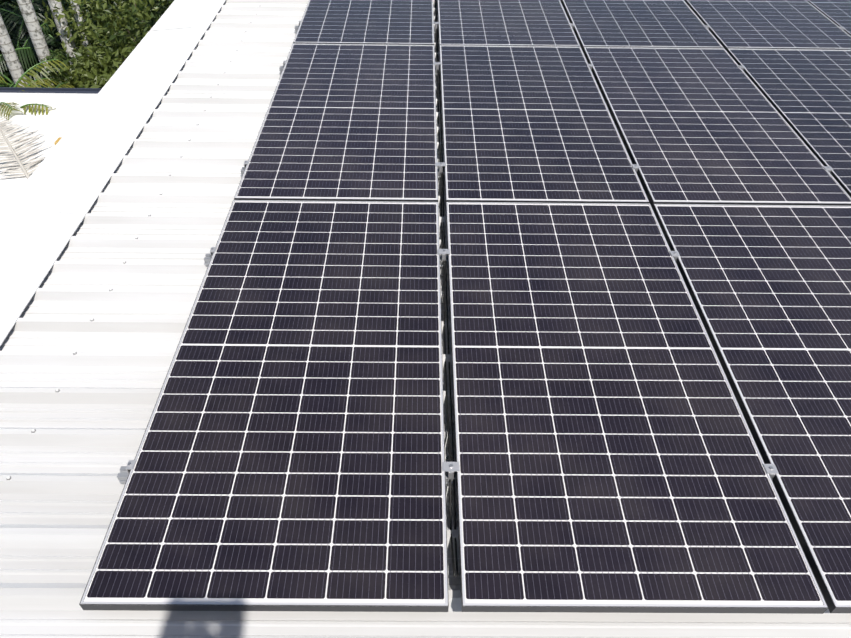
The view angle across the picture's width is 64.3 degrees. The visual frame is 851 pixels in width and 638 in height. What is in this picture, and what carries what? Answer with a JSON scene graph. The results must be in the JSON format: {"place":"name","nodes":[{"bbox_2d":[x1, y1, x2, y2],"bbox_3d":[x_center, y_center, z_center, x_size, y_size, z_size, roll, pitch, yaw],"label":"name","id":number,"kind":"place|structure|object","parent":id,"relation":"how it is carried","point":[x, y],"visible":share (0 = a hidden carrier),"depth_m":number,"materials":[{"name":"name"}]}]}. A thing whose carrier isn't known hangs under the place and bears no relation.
{"place":"outdoors","nodes":[
{"label":"outdoors","id":0,"kind":"place"},
{"label":"ground","id":1,"kind":"structure","parent":0,"visible":0},
{"bbox_2d":[0,14,28,86],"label":"palm tree","id":2,"kind":"object","parent":1,"relation":"on","point":[11,58],"visible":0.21,"depth_m":13.63,"materials":[{"name":"grey plant"}]},
{"bbox_2d":[0,12,38,84],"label":"foliage","id":3,"kind":"object","parent":1,"relation":"on","point":[13,43],"visible":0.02,"depth_m":15.56,"materials":[{"name":"green plant"}]},
{"bbox_2d":[0,0,58,83],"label":"foliage","id":4,"kind":"object","parent":1,"relation":"on","point":[6,3],"visible":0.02,"depth_m":16.64,"materials":[{"name":"green plant"}]},
{"bbox_2d":[17,0,52,85],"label":"palm tree","id":5,"kind":"object","parent":1,"relation":"on","point":[31,21],"visible":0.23,"depth_m":13.56,"materials":[{"name":"grey plant"}]},
{"bbox_2d":[0,0,71,87],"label":"palm tree","id":6,"kind":"object","parent":1,"relation":"on","point":[4,76],"visible":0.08,"depth_m":15.35,"materials":[{"name":"green plant"}]},
{"bbox_2d":[0,59,74,118],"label":"cane palm","id":7,"kind":"object","parent":1,"relation":"on","point":[40,80],"visible":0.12,"depth_m":11.61,"materials":[{"name":"green plant"}]},
{"bbox_2d":[0,0,82,81],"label":"foliage","id":8,"kind":"object","parent":1,"relation":"on","point":[5,71],"depth_m":15.84,"materials":[{"name":"green plant"}]},
{"bbox_2d":[47,0,76,64],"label":"palm tree","id":9,"kind":"object","parent":1,"relation":"on","point":[61,23],"visible":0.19,"depth_m":13.75,"materials":[{"name":"grey plant"}]},
{"bbox_2d":[0,0,125,87],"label":"palm tree","id":10,"kind":"object","parent":1,"relation":"on","point":[22,53],"visible":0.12,"depth_m":15.24,"materials":[{"name":"green plant"}]},
{"bbox_2d":[70,0,90,55],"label":"palm tree","id":11,"kind":"object","parent":1,"relation":"on","point":[77,17],"visible":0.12,"depth_m":13.84,"materials":[{"name":"grey plant"}]},
{"bbox_2d":[38,44,125,87],"bbox_3d":[-6.226,-3.026,14.178,2.807,5.150,3.120,0,43,0],"label":"shrub","id":12,"kind":"object","parent":1,"relation":"on","point":[83,72],"visible":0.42,"depth_m":12.80,"materials":[{"name":"green plant"}]},
{"bbox_2d":[4,0,159,37],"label":"foliage","id":13,"kind":"object","parent":1,"relation":"on","point":[18,11],"visible":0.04,"depth_m":16.12,"materials":[{"name":"green plant"}]},
{"bbox_2d":[15,2,152,41],"bbox_3d":[-7.646,-6.421,17.686,4.464,5.343,4.394,23,47,22],"label":"foliage","id":14,"kind":"object","parent":1,"relation":"on","point":[36,10],"visible":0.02,"depth_m":15.72,"materials":[{"name":"green plant"}]},
{"bbox_2d":[10,0,172,86],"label":"foliage","id":15,"kind":"object","parent":1,"relation":"on","point":[151,23],"visible":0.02,"depth_m":15.50,"materials":[{"name":"green plant"}]},
{"bbox_2d":[39,0,173,60],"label":"tree","id":16,"kind":"object","parent":1,"relation":"on","point":[139,4],"visible":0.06,"depth_m":15.05,"materials":[{"name":"green plant"}]},
{"bbox_2d":[42,0,171,81],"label":"tree","id":17,"kind":"object","parent":1,"relation":"on","point":[117,33],"visible":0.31,"depth_m":13.66,"materials":[{"name":"green plant"}]},
{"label":"building walls","id":18,"kind":"object","parent":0,"visible":0},
{"bbox_2d":[0,93,96,212],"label":"flat roof","id":19,"kind":"structure","parent":18,"relation":"on","point":[54,124],"depth_m":10.68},
{"bbox_2d":[0,116,51,179],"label":"fallen palm frond","id":20,"kind":"object","parent":19,"relation":"on","point":[14,152],"visible":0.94,"depth_m":9.87,"materials":[{"name":"grey"}]},
{"bbox_2d":[0,87,101,173],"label":"roof fittings","id":21,"kind":"object","parent":19,"relation":"on","point":[51,90],"visible":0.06,"depth_m":11.52,"materials":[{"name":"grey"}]},
{"bbox_2d":[0,0,225,345],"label":"roof flashing","id":22,"kind":"object","parent":18,"relation":"on","point":[73,172],"visible":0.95,"depth_m":3.72,"materials":[{"name":"white paint"}]},
{"bbox_2d":[0,0,850,637],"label":"metal roof","id":23,"kind":"structure","parent":18,"relation":"on","point":[62,464],"depth_m":2.58,"materials":[{"name":"white paint"}]},
{"bbox_2d":[6,5,260,479],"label":"roof screws","id":24,"kind":"object","parent":23,"relation":"on","point":[34,430],"visible":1,"depth_m":2.91,"materials":[{"name":"white paint"}]},
{"bbox_2d":[117,26,456,485],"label":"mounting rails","id":25,"kind":"object","parent":23,"relation":"on","point":[122,476],"visible":0.1,"depth_m":3.02,"materials":[{"name":"metal"}]},
{"bbox_2d":[79,200,448,611],"bbox_3d":[-0.437,0.113,2.585,1.000,0.037,2.000,0,43,0],"label":"solar panel","id":26,"kind":"object","parent":25,"relation":"on","point":[290,455],"visible":1,"depth_m":2.26,"materials":[{"name":"black glass"}]},
{"bbox_2d":[234,43,437,201],"bbox_3d":[-0.437,-1.252,4.065,1.000,0.035,2.000,0,43,0],"label":"solar panel","id":27,"kind":"object","parent":25,"relation":"on","point":[349,122],"visible":0.98,"depth_m":3.85,"materials":[{"name":"black glass"}]},
{"bbox_2d":[293,0,433,44],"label":"solar panel","id":28,"kind":"object","parent":25,"relation":"on","point":[406,22],"visible":1,"depth_m":5.10,"materials":[{"name":"black glass"}]},
{"bbox_2d":[126,20,844,479],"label":"panel clamps","id":29,"kind":"object","parent":25,"relation":"on","point":[450,468],"visible":0.81,"depth_m":3.00,"materials":[{"name":"silver metal"}]},
{"bbox_2d":[437,0,579,46],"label":"solar panel","id":30,"kind":"object","parent":25,"relation":"on","point":[510,22],"visible":1,"depth_m":5.12,"materials":[{"name":"black glass"}]},
{"bbox_2d":[439,45,648,202],"bbox_3d":[0.600,-1.244,4.074,1.000,0.035,2.000,0,43,0],"label":"solar panel","id":31,"kind":"object","parent":25,"relation":"on","point":[528,123],"visible":1,"depth_m":3.86,"materials":[{"name":"black glass"}]},
{"bbox_2d":[446,202,827,613],"bbox_3d":[0.601,0.120,2.594,1.000,0.036,2.000,0,43,0],"label":"solar panel","id":32,"kind":"object","parent":25,"relation":"on","point":[609,458],"visible":1,"depth_m":2.27,"materials":[{"name":"black glass"}]},
{"bbox_2d":[560,0,723,50],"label":"solar panel","id":33,"kind":"object","parent":25,"relation":"on","point":[646,23],"visible":0.98,"depth_m":5.14,"materials":[{"name":"black glass"}]},
{"bbox_2d":[583,47,850,207],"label":"solar panel","id":34,"kind":"object","parent":25,"relation":"on","point":[703,126],"visible":1,"depth_m":3.87,"materials":[{"name":"black glass"}]},
{"bbox_2d":[652,204,850,612],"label":"solar panel","id":35,"kind":"object","parent":25,"relation":"on","point":[769,287],"visible":1,"depth_m":2.65,"materials":[{"name":"black glass"}]},
{"bbox_2d":[684,0,850,49],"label":"solar panel","id":36,"kind":"object","parent":25,"relation":"on","point":[777,24],"visible":1,"depth_m":5.16,"materials":[{"name":"black glass"}]},
{"bbox_2d":[726,48,850,196],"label":"solar panel","id":37,"kind":"object","parent":25,"relation":"on","point":[806,93],"visible":0.98,"depth_m":4.29,"materials":[{"name":"black glass"}]},
{"bbox_2d":[807,0,850,35],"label":"solar panel","id":38,"kind":"object","parent":25,"relation":"on","point":[837,12],"visible":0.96,"depth_m":5.42,"materials":[{"name":"black glass"}]},
{"bbox_2d":[435,0,458,576],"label":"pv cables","id":39,"kind":"object","parent":23,"relation":"on","point":[444,285],"visible":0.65,"depth_m":2.67,"materials":[{"name":"black"}]}
]}

